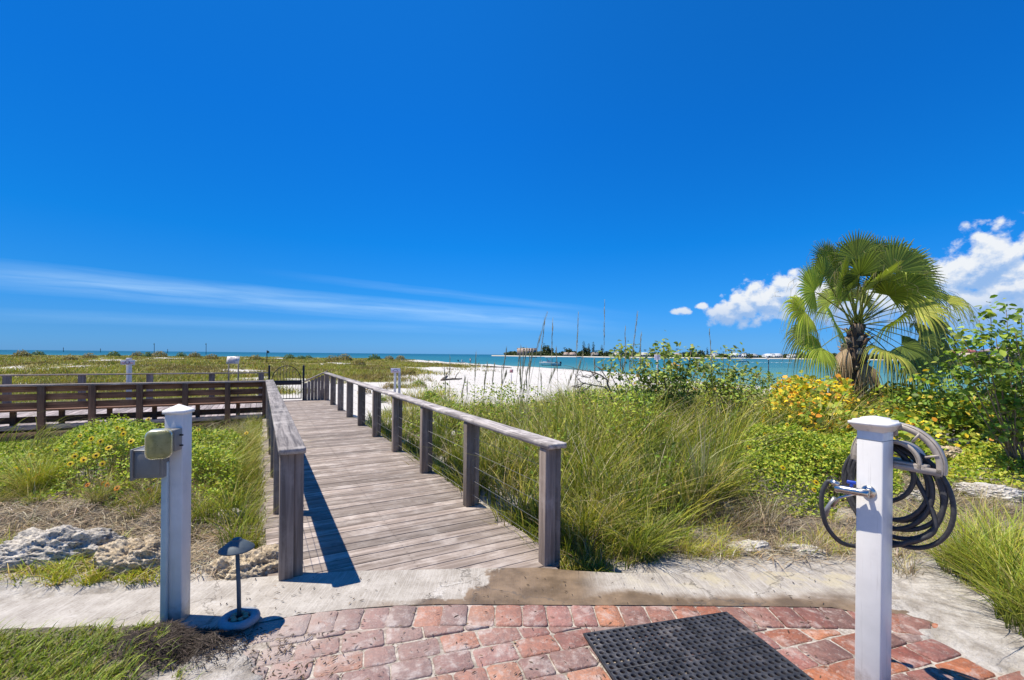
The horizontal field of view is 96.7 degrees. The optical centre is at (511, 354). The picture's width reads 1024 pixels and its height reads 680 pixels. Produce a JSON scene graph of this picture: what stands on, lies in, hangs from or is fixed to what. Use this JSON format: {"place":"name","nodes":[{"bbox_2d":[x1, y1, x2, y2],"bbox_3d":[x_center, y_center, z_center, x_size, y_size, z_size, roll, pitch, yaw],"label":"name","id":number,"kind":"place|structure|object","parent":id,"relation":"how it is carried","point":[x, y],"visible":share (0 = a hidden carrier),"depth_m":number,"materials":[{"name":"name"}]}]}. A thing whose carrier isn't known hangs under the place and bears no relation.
{"place":"outdoors","nodes":[
{"label":"outdoors","id":0,"kind":"place"},
{"bbox_2d":[0,613,202,679],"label":"lawn","id":1,"kind":"structure","parent":0,"point":[9,666],"depth_m":2.33,"materials":[{"name":"green plant"}]},
{"bbox_2d":[0,568,932,679],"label":"concrete path","id":2,"kind":"structure","parent":0,"point":[835,589],"depth_m":3.04,"materials":[{"name":"concrete"}]},
{"bbox_2d":[56,616,261,679],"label":"mulch","id":3,"kind":"object","parent":2,"relation":"on","point":[191,635],"visible":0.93,"depth_m":2.40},
{"bbox_2d":[130,404,194,622],"bbox_3d":[-2.040,0.956,2.631,0.250,1.328,0.255,1,0,-8],"label":"utility post","id":4,"kind":"object","parent":2,"relation":"on","point":[164,454],"visible":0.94,"depth_m":2.66,"materials":[{"name":"plastic"}]},
{"bbox_2d":[218,537,254,621],"bbox_3d":[-1.622,1.332,2.678,0.188,0.505,0.188,1,0,0],"label":"path light","id":5,"kind":"object","parent":2,"relation":"on","point":[236,547],"visible":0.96,"depth_m":2.67,"materials":[{"name":"black metal"}]},
{"bbox_2d":[217,606,260,631],"bbox_3d":[-1.593,1.544,2.659,0.218,0.046,0.218,1,0,0],"label":"concrete ring","id":6,"kind":"object","parent":2,"relation":"on","point":[224,623],"visible":0.88,"depth_m":2.62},
{"bbox_2d":[212,576,829,679],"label":"leaf litter","id":7,"kind":"object","parent":2,"relation":"on","point":[284,651],"visible":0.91,"depth_m":2.47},
{"bbox_2d":[0,355,1023,679],"bbox_3d":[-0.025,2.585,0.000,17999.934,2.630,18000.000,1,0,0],"label":"ground","id":8,"kind":"structure","parent":0,"point":[970,627],"depth_m":3.40,"materials":[{"name":"sand"}]},
{"bbox_2d":[12,349,30,356],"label":"dune bush","id":9,"kind":"object","parent":8,"relation":"on","point":[25,353],"visible":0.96,"depth_m":99.52,"materials":[{"name":"green plant"}]},
{"bbox_2d":[31,350,45,354],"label":"dune bush","id":10,"kind":"object","parent":8,"relation":"on","point":[38,353],"visible":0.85,"depth_m":149.79,"materials":[{"name":"green plant"}]},
{"bbox_2d":[0,443,99,493],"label":"grass clump","id":11,"kind":"object","parent":8,"relation":"on","point":[44,476],"visible":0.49,"depth_m":4.74,"materials":[{"name":"plant"}]},
{"bbox_2d":[0,525,128,572],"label":"boulder","id":12,"kind":"object","parent":8,"relation":"on","point":[28,546],"visible":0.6,"depth_m":3.39,"materials":[{"name":"stone"}]},
{"bbox_2d":[61,354,78,360],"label":"dune bush","id":13,"kind":"object","parent":8,"relation":"on","point":[70,357],"visible":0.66,"depth_m":69.68,"materials":[{"name":"green plant"}]},
{"bbox_2d":[82,352,97,357],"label":"dune bush","id":14,"kind":"object","parent":8,"relation":"on","point":[87,355],"visible":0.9,"depth_m":94.73,"materials":[{"name":"green plant"}]},
{"bbox_2d":[106,351,120,356],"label":"dune bush","id":15,"kind":"object","parent":8,"relation":"on","point":[115,353],"visible":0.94,"depth_m":129.69,"materials":[{"name":"green plant"}]},
{"bbox_2d":[89,534,160,577],"bbox_3d":[-2.773,1.508,3.375,0.580,0.318,0.364,1,0,-11],"label":"boulder","id":16,"kind":"object","parent":8,"relation":"on","point":[130,553],"visible":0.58,"depth_m":3.28,"materials":[{"name":"stone"}]},
{"bbox_2d":[120,358,134,399],"bbox_3d":[-12.166,1.070,14.434,0.440,1.934,0.121,1,0,0],"label":"wooden sign","id":17,"kind":"object","parent":8,"relation":"on","point":[128,362],"visible":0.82,"depth_m":14.40,"materials":[{"name":"white paint"}]},
{"bbox_2d":[0,413,256,532],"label":"daisy bush","id":18,"kind":"object","parent":8,"relation":"on","point":[122,429],"visible":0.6,"depth_m":5.05,"materials":[{"name":"green plant"}]},
{"bbox_2d":[0,403,260,431],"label":"viewing platform","id":19,"kind":"structure","parent":8,"relation":"on","point":[98,411],"depth_m":11.79,"materials":[{"name":"grey wood"}]},
{"bbox_2d":[0,407,261,442],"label":"platform fascia","id":20,"kind":"structure","parent":19,"relation":"attached to","point":[16,438],"depth_m":9.44,"materials":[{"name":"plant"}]},
{"bbox_2d":[0,380,265,443],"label":"wooden railing","id":21,"kind":"object","parent":19,"relation":"on","point":[41,406],"visible":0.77,"depth_m":9.94,"materials":[{"name":"brown wood"}]},
{"bbox_2d":[0,372,267,402],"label":"cable railing","id":22,"kind":"object","parent":19,"relation":"on","point":[6,379],"visible":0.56,"depth_m":13.55,"materials":[{"name":"brown wood"}]},
{"bbox_2d":[130,352,142,355],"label":"dune bush","id":23,"kind":"object","parent":8,"relation":"on","point":[137,354],"visible":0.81,"depth_m":139.21,"materials":[{"name":"green plant"}]},
{"bbox_2d":[141,352,152,356],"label":"dune bush","id":24,"kind":"object","parent":8,"relation":"on","point":[147,354],"visible":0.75,"depth_m":124.44,"materials":[{"name":"green plant"}]},
{"bbox_2d":[151,351,168,357],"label":"dune bush","id":25,"kind":"object","parent":8,"relation":"on","point":[161,354],"visible":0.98,"depth_m":109.50,"materials":[{"name":"green plant"}]},
{"bbox_2d":[0,412,336,481],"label":"arching reeds","id":26,"kind":"object","parent":8,"relation":"on","point":[48,433],"visible":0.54,"depth_m":6.43,"materials":[{"name":"green plant"}]},
{"bbox_2d":[187,351,200,356],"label":"dune bush","id":27,"kind":"object","parent":8,"relation":"on","point":[195,354],"visible":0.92,"depth_m":119.65,"materials":[{"name":"green plant"}]},
{"bbox_2d":[202,353,218,359],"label":"dune bush","id":28,"kind":"object","parent":8,"relation":"on","point":[210,357],"visible":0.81,"depth_m":99.44,"materials":[{"name":"green plant"}]},
{"bbox_2d":[213,508,244,525],"bbox_3d":[-2.693,1.533,4.289,0.280,0.167,0.227,1,0,-2],"label":"boulder","id":29,"kind":"object","parent":8,"relation":"on","point":[228,515],"visible":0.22,"depth_m":4.24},
{"bbox_2d":[191,436,272,485],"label":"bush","id":30,"kind":"object","parent":8,"relation":"on","point":[220,467],"visible":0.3,"depth_m":5.11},
{"bbox_2d":[226,355,239,395],"bbox_3d":[-11.659,1.025,19.006,0.520,2.031,0.108,1,0,0],"label":"notice board","id":31,"kind":"object","parent":8,"relation":"on","point":[233,359],"visible":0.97,"depth_m":19.01,"materials":[{"name":"white paint"}]},
{"bbox_2d":[205,543,278,579],"bbox_3d":[-1.919,1.638,3.379,0.693,0.425,0.396,1,0,-14],"label":"boulder","id":32,"kind":"object","parent":8,"relation":"on","point":[261,561],"visible":0.34,"depth_m":3.30,"materials":[{"name":"stone"}]},
{"bbox_2d":[0,354,496,407],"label":"dune cover","id":33,"kind":"object","parent":8,"relation":"on","point":[366,371],"visible":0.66,"depth_m":41.39,"materials":[{"name":"green plant"}]},
{"bbox_2d":[248,355,263,360],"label":"dune bush","id":34,"kind":"object","parent":8,"relation":"on","point":[255,357],"visible":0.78,"depth_m":79.67,"materials":[{"name":"green plant"}]},
{"bbox_2d":[283,354,294,358],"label":"dune bush","id":35,"kind":"object","parent":8,"relation":"on","point":[289,356],"visible":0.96,"depth_m":119.32,"materials":[{"name":"green plant"}]},
{"bbox_2d":[325,355,341,362],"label":"dune bush","id":36,"kind":"object","parent":8,"relation":"on","point":[335,359],"visible":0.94,"depth_m":69.69,"materials":[{"name":"green plant"}]},
{"bbox_2d":[338,353,352,360],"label":"dune bush","id":37,"kind":"object","parent":8,"relation":"on","point":[345,357],"visible":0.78,"depth_m":89.66,"materials":[{"name":"green plant"}]},
{"bbox_2d":[350,359,365,365],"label":"dune bush","id":38,"kind":"object","parent":8,"relation":"on","point":[358,362],"visible":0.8,"depth_m":59.69,"materials":[{"name":"green plant"}]},
{"bbox_2d":[368,354,380,359],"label":"dune bush","id":39,"kind":"object","parent":8,"relation":"on","point":[375,357],"visible":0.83,"depth_m":104.49,"materials":[{"name":"green plant"}]},
{"bbox_2d":[371,374,384,381],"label":"dune bush","id":40,"kind":"object","parent":8,"relation":"on","point":[377,377],"visible":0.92,"depth_m":33.82,"materials":[{"name":"green plant"}]},
{"bbox_2d":[383,382,393,388],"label":"dune bush","id":41,"kind":"object","parent":8,"relation":"on","point":[390,386],"visible":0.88,"depth_m":26.86,"materials":[{"name":"green plant"}]},
{"bbox_2d":[391,368,400,392],"bbox_3d":[-4.485,1.288,17.527,0.362,1.535,0.097,1,0,0],"label":"beach sign","id":42,"kind":"object","parent":8,"relation":"on","point":[396,370],"visible":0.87,"depth_m":17.52,"materials":[{"name":"white"}]},
{"bbox_2d":[403,368,415,374],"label":"dune bush","id":43,"kind":"object","parent":8,"relation":"on","point":[410,371],"visible":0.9,"depth_m":41.79,"materials":[{"name":"green plant"}]},
{"bbox_2d":[413,379,425,385],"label":"dune bush","id":44,"kind":"object","parent":8,"relation":"on","point":[421,382],"visible":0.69,"depth_m":29.92,"materials":[{"name":"green plant"}]},
{"bbox_2d":[420,390,439,399],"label":"dune bush","id":45,"kind":"object","parent":8,"relation":"on","point":[428,394],"visible":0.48,"depth_m":20.84,"materials":[{"name":"green plant"}]},
{"bbox_2d":[432,397,450,404],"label":"dune bush","id":46,"kind":"object","parent":8,"relation":"on","point":[442,399],"visible":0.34,"depth_m":15.91,"materials":[{"name":"green plant"}]},
{"bbox_2d":[442,373,461,380],"bbox_3d":[-4.697,1.719,36.601,0.460,0.725,1.997,1,0,44],"label":"driftwood","id":47,"kind":"object","parent":8,"relation":"on","point":[444,379],"visible":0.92,"depth_m":36.65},
{"bbox_2d":[456,377,465,432],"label":"sea oat stalk","id":48,"kind":"object","parent":8,"relation":"on","point":[462,389],"visible":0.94,"depth_m":7.66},
{"bbox_2d":[0,464,1023,594],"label":"dry thatch","id":49,"kind":"object","parent":8,"relation":"on","point":[149,512],"visible":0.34,"depth_m":4.00,"materials":[{"name":"plant"}]},
{"bbox_2d":[512,350,520,423],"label":"sea oat stalk","id":50,"kind":"object","parent":8,"relation":"on","point":[517,373],"visible":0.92,"depth_m":8.37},
{"bbox_2d":[520,355,520,419],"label":"sea oat stalk","id":51,"kind":"object","parent":8,"relation":"on","point":[520,389],"visible":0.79,"depth_m":8.68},
{"bbox_2d":[516,346,527,418],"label":"sea oat stalk","id":52,"kind":"object","parent":8,"relation":"on","point":[524,365],"visible":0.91,"depth_m":8.39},
{"bbox_2d":[521,348,523,413],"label":"sea oat stalk","id":53,"kind":"object","parent":8,"relation":"on","point":[522,371],"visible":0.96,"depth_m":8.34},
{"bbox_2d":[523,312,547,423],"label":"sea oat stalk","id":54,"kind":"object","parent":8,"relation":"on","point":[536,353],"visible":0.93,"depth_m":7.20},
{"bbox_2d":[441,363,636,418],"bbox_3d":[4.381,2.056,55.121,26.410,1.245,91.001,1,0,-9],"label":"beach debris","id":55,"kind":"object","parent":8,"relation":"on","point":[519,387],"visible":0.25,"depth_m":33.89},
{"bbox_2d":[535,322,544,418],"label":"sea oat stalk","id":56,"kind":"object","parent":8,"relation":"on","point":[539,367],"visible":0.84,"depth_m":7.60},
{"bbox_2d":[541,369,555,408],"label":"sea oat stalk","id":57,"kind":"object","parent":8,"relation":"on","point":[551,376],"visible":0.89,"depth_m":9.85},
{"bbox_2d":[550,323,552,403],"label":"sea oat stalk","id":58,"kind":"object","parent":8,"relation":"on","point":[551,357],"visible":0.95,"depth_m":7.30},
{"bbox_2d":[574,312,578,422],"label":"sea oat stalk","id":59,"kind":"object","parent":8,"relation":"on","point":[576,357],"visible":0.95,"depth_m":6.80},
{"bbox_2d":[520,483,652,539],"bbox_3d":[0.674,1.373,3.930,1.231,0.522,1.390,1,0,0],"label":"grass clump","id":60,"kind":"object","parent":8,"relation":"on","point":[586,519],"visible":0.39,"depth_m":3.91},
{"bbox_2d":[573,550,623,573],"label":"grass clump","id":61,"kind":"object","parent":8,"relation":"on","point":[602,568],"visible":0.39,"depth_m":3.50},
{"bbox_2d":[603,306,604,391],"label":"sea oat stalk","id":62,"kind":"object","parent":8,"relation":"on","point":[604,343],"visible":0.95,"depth_m":6.60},
{"bbox_2d":[626,312,637,423],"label":"sea oat stalk","id":63,"kind":"object","parent":8,"relation":"on","point":[633,348],"visible":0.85,"depth_m":6.40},
{"bbox_2d":[639,334,641,385],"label":"sea oat stalk","id":64,"kind":"object","parent":8,"relation":"on","point":[640,356],"visible":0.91,"depth_m":6.90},
{"bbox_2d":[574,490,720,563],"bbox_3d":[1.060,1.390,3.623,1.219,0.476,1.237,1,0,23],"label":"grass clump","id":65,"kind":"object","parent":8,"relation":"on","point":[641,542],"visible":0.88,"depth_m":3.60,"materials":[{"name":"plant"}]},
{"bbox_2d":[365,370,934,571],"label":"dune grass","id":66,"kind":"structure","parent":8,"relation":"on","point":[590,469],"depth_m":5.03,"materials":[{"name":"plant"}]},
{"bbox_2d":[564,354,615,406],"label":"bare branches","id":67,"kind":"object","parent":66,"relation":"on","point":[593,374],"visible":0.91,"depth_m":7.09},
{"bbox_2d":[595,330,719,427],"bbox_3d":[2.398,0.560,7.405,2.167,1.914,1.277,1,0,0],"label":"buttonwood shrub","id":68,"kind":"object","parent":8,"relation":"on","point":[676,377],"visible":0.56,"depth_m":7.27,"materials":[{"name":"green plant"}]},
{"bbox_2d":[709,330,713,407],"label":"sea oat stalk","id":69,"kind":"object","parent":8,"relation":"on","point":[711,361],"visible":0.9,"depth_m":7.00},
{"bbox_2d":[658,449,780,504],"bbox_3d":[2.081,1.288,4.619,1.377,0.613,1.518,1,0,39],"label":"grass clump","id":70,"kind":"object","parent":8,"relation":"on","point":[716,497],"visible":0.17,"depth_m":4.63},
{"bbox_2d":[690,342,782,417],"bbox_3d":[3.898,0.640,7.965,1.628,1.699,1.168,1,0,-23],"label":"buttonwood shrub","id":71,"kind":"object","parent":8,"relation":"on","point":[731,374],"visible":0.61,"depth_m":7.75,"materials":[{"name":"green plant"}]},
{"bbox_2d":[724,539,774,555],"bbox_3d":[1.993,1.606,3.804,0.445,0.103,0.285,1,0,-8],"label":"boulder","id":72,"kind":"object","parent":8,"relation":"on","point":[760,544],"visible":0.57,"depth_m":3.75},
{"bbox_2d":[779,543,829,559],"bbox_3d":[2.400,1.604,3.738,0.386,0.098,0.283,1,0,6],"label":"boulder","id":73,"kind":"object","parent":8,"relation":"on","point":[802,552],"visible":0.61,"depth_m":3.67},
{"bbox_2d":[760,370,863,459],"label":"sea grape leaves","id":74,"kind":"object","parent":8,"relation":"on","point":[800,382],"visible":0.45,"depth_m":7.23,"materials":[{"name":"yellow plant"}]},
{"bbox_2d":[728,422,904,519],"bbox_3d":[3.795,1.233,5.533,3.248,0.788,2.250,1,0,0],"label":"daisy bush","id":75,"kind":"object","parent":8,"relation":"on","point":[841,445],"visible":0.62,"depth_m":5.09,"materials":[{"name":"green plant"}]},
{"bbox_2d":[778,230,989,414],"bbox_3d":[7.209,-0.459,9.050,4.550,4.070,2.743,1,0,-36],"label":"fan palm","id":76,"kind":"object","parent":8,"relation":"on","point":[897,273],"visible":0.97,"depth_m":8.69,"materials":[{"name":"green plant"}]},
{"bbox_2d":[755,381,1023,478],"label":"vine cover","id":77,"kind":"object","parent":8,"relation":"on","point":[928,426],"visible":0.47,"depth_m":6.71,"materials":[{"name":"green plant"}]},
{"bbox_2d":[795,394,1000,473],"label":"dead vine stems","id":78,"kind":"object","parent":8,"relation":"on","point":[919,428],"visible":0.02,"depth_m":6.84,"materials":[{"name":"plant"}]},
{"bbox_2d":[899,490,922,502],"bbox_3d":[4.255,1.494,4.788,0.299,0.157,0.210,1,0,-1],"label":"boulder","id":79,"kind":"object","parent":8,"relation":"on","point":[913,496],"visible":0.34,"depth_m":4.74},
{"bbox_2d":[926,445,968,461],"bbox_3d":[6.087,1.400,6.359,0.573,0.282,0.423,1,0,-12],"label":"boulder","id":80,"kind":"object","parent":8,"relation":"on","point":[950,451],"visible":0.22,"depth_m":6.22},
{"bbox_2d":[891,361,1019,447],"bbox_3d":[7.332,0.813,7.205,2.611,1.402,1.251,1,0,0],"label":"sea grape shrub","id":81,"kind":"object","parent":8,"relation":"on","point":[955,404],"visible":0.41,"depth_m":7.04,"materials":[{"name":"green plant"}]},
{"bbox_2d":[893,484,1023,597],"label":"grass clump","id":82,"kind":"object","parent":8,"relation":"on","point":[1019,537],"visible":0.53,"depth_m":3.21,"materials":[{"name":"plant"}]},
{"bbox_2d":[900,524,1021,578],"bbox_3d":[3.300,1.402,3.333,0.984,0.366,0.908,1,0,-41],"label":"grass clump","id":83,"kind":"object","parent":8,"relation":"on","point":[947,569],"visible":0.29,"depth_m":3.30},
{"bbox_2d":[905,512,1023,637],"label":"grass clump","id":84,"kind":"object","parent":8,"relation":"on","point":[1011,606],"visible":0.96,"depth_m":2.77,"materials":[{"name":"plant"}]},
{"bbox_2d":[924,294,1023,474],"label":"sea grape shrub","id":85,"kind":"object","parent":8,"relation":"on","point":[1004,385],"visible":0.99,"depth_m":5.51,"materials":[{"name":"green plant"}]},
{"bbox_2d":[946,441,1023,489],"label":"creeper cover","id":86,"kind":"object","parent":8,"relation":"on","point":[997,455],"visible":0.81,"depth_m":5.49,"materials":[{"name":"green plant"}]},
{"bbox_2d":[952,482,1023,501],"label":"boulder","id":87,"kind":"object","parent":8,"relation":"on","point":[1005,491],"visible":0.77,"depth_m":4.78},
{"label":"boardwalk joists","id":88,"kind":"structure","parent":8,"relation":"on","visible":0},
{"bbox_2d":[262,399,558,664],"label":"boardwalk","id":89,"kind":"structure","parent":88,"relation":"on","point":[372,503],"depth_m":4.50,"materials":[{"name":"grey wood"}]},
{"bbox_2d":[265,380,305,580],"bbox_3d":[-3.743,1.155,7.163,0.175,1.046,9.144,1,0,-29],"label":"cable railing","id":90,"kind":"object","parent":89,"relation":"on","point":[287,447],"visible":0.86,"depth_m":3.25,"materials":[{"name":"grey wood"}]},
{"bbox_2d":[268,365,304,399],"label":"iron gate","id":91,"kind":"structure","parent":89,"relation":"on","point":[283,382],"depth_m":15.09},
{"bbox_2d":[304,371,327,399],"bbox_3d":[-6.660,1.051,15.429,0.737,1.008,0.120,1,0,-29],"label":"baluster panel","id":92,"kind":"object","parent":89,"relation":"on","point":[314,390],"visible":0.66,"depth_m":15.38,"materials":[{"name":"grey wood"}]},
{"bbox_2d":[323,372,566,568],"bbox_3d":[-3.012,1.163,9.500,0.175,1.046,13.866,1,0,-29],"label":"cable railing","id":93,"kind":"object","parent":89,"relation":"on","point":[549,501],"visible":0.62,"depth_m":4.79,"materials":[{"name":"grey wood"}]},
{"bbox_2d":[0,410,1023,587],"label":"short grass","id":94,"kind":"structure","parent":0,"point":[253,518],"depth_m":4.21,"materials":[{"name":"plant"}]},
{"bbox_2d":[0,350,1023,393],"bbox_3d":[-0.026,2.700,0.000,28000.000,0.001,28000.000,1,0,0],"label":"sea","id":95,"kind":"structure","parent":0,"point":[588,363],"depth_m":219.24,"materials":[{"name":"liquid"}]},
{"bbox_2d":[539,357,561,365],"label":"motorboat","id":96,"kind":"object","parent":95,"relation":"on","point":[547,363],"visible":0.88,"depth_m":115.53,"materials":[{"name":"white paint"}]},
{"bbox_2d":[654,354,660,369],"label":"channel marker","id":97,"kind":"object","parent":95,"relation":"in","point":[657,357],"visible":0.62,"depth_m":45.88,"materials":[{"name":"grey wood"}]},
{"bbox_2d":[0,0,1023,354],"label":"sky","id":98,"kind":"structure","parent":0,"point":[284,176],"materials":[{"name":"blue"}]},
{"bbox_2d":[243,604,1023,679],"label":"brick patio","id":99,"kind":"structure","parent":0,"point":[379,656],"depth_m":2.52,"materials":[{"name":"brick"}]},
{"bbox_2d":[583,611,813,679],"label":"rubber mat","id":100,"kind":"object","parent":99,"relation":"on","point":[693,630],"visible":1,"depth_m":2.43,"materials":[{"name":"rubber"}]},
{"bbox_2d":[830,416,947,679],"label":"hose post","id":101,"kind":"object","parent":99,"relation":"on","point":[874,441],"visible":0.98,"depth_m":2.13,"materials":[{"name":"white plastic"}]},
{"bbox_2d":[819,444,956,549],"bbox_3d":[1.800,0.698,2.233,0.505,0.531,0.260,1,0,30],"label":"garden hose","id":102,"kind":"object","parent":101,"relation":"attached to","point":[920,513],"visible":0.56,"depth_m":2.11,"materials":[{"name":"rubber"}]},
{"bbox_2d":[492,355,897,359],"bbox_3d":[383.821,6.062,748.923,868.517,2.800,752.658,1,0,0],"label":"shore land","id":103,"kind":"structure","parent":0,"point":[651,357],"depth_m":736.48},
{"bbox_2d":[517,348,535,355],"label":"apartment building","id":104,"kind":"structure","parent":103,"relation":"on","point":[529,350],"depth_m":773.14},
{"bbox_2d":[533,351,548,355],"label":"shore tree","id":105,"kind":"object","parent":103,"relation":"on","point":[542,353],"visible":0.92,"depth_m":758.84,"materials":[{"name":"green plant"}]},
{"bbox_2d":[542,345,553,354],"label":"shore tree","id":106,"kind":"object","parent":103,"relation":"on","point":[547,349],"visible":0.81,"depth_m":774.78,"materials":[{"name":"green plant"}]},
{"bbox_2d":[575,351,586,355],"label":"shore tree","id":107,"kind":"object","parent":103,"relation":"on","point":[579,353],"visible":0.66,"depth_m":726.64,"materials":[{"name":"green plant"}]},
{"bbox_2d":[728,353,740,357],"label":"shore house","id":108,"kind":"structure","parent":103,"relation":"on","point":[738,355],"depth_m":760.73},
{"bbox_2d":[762,354,771,357],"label":"shore house","id":109,"kind":"structure","parent":103,"relation":"on","point":[767,355],"depth_m":779.71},
{"bbox_2d":[772,353,782,357],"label":"shore house","id":110,"kind":"structure","parent":103,"relation":"on","point":[777,355],"depth_m":772.29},
{"bbox_2d":[951,349,976,361],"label":"red roofed house","id":111,"kind":"structure","parent":0,"point":[971,351],"depth_m":212.00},
{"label":"waterfront land","id":112,"kind":"structure","parent":0,"visible":0},
{"bbox_2d":[975,347,1018,362],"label":"shore house","id":113,"kind":"structure","parent":112,"relation":"on","point":[1005,359],"depth_m":201.19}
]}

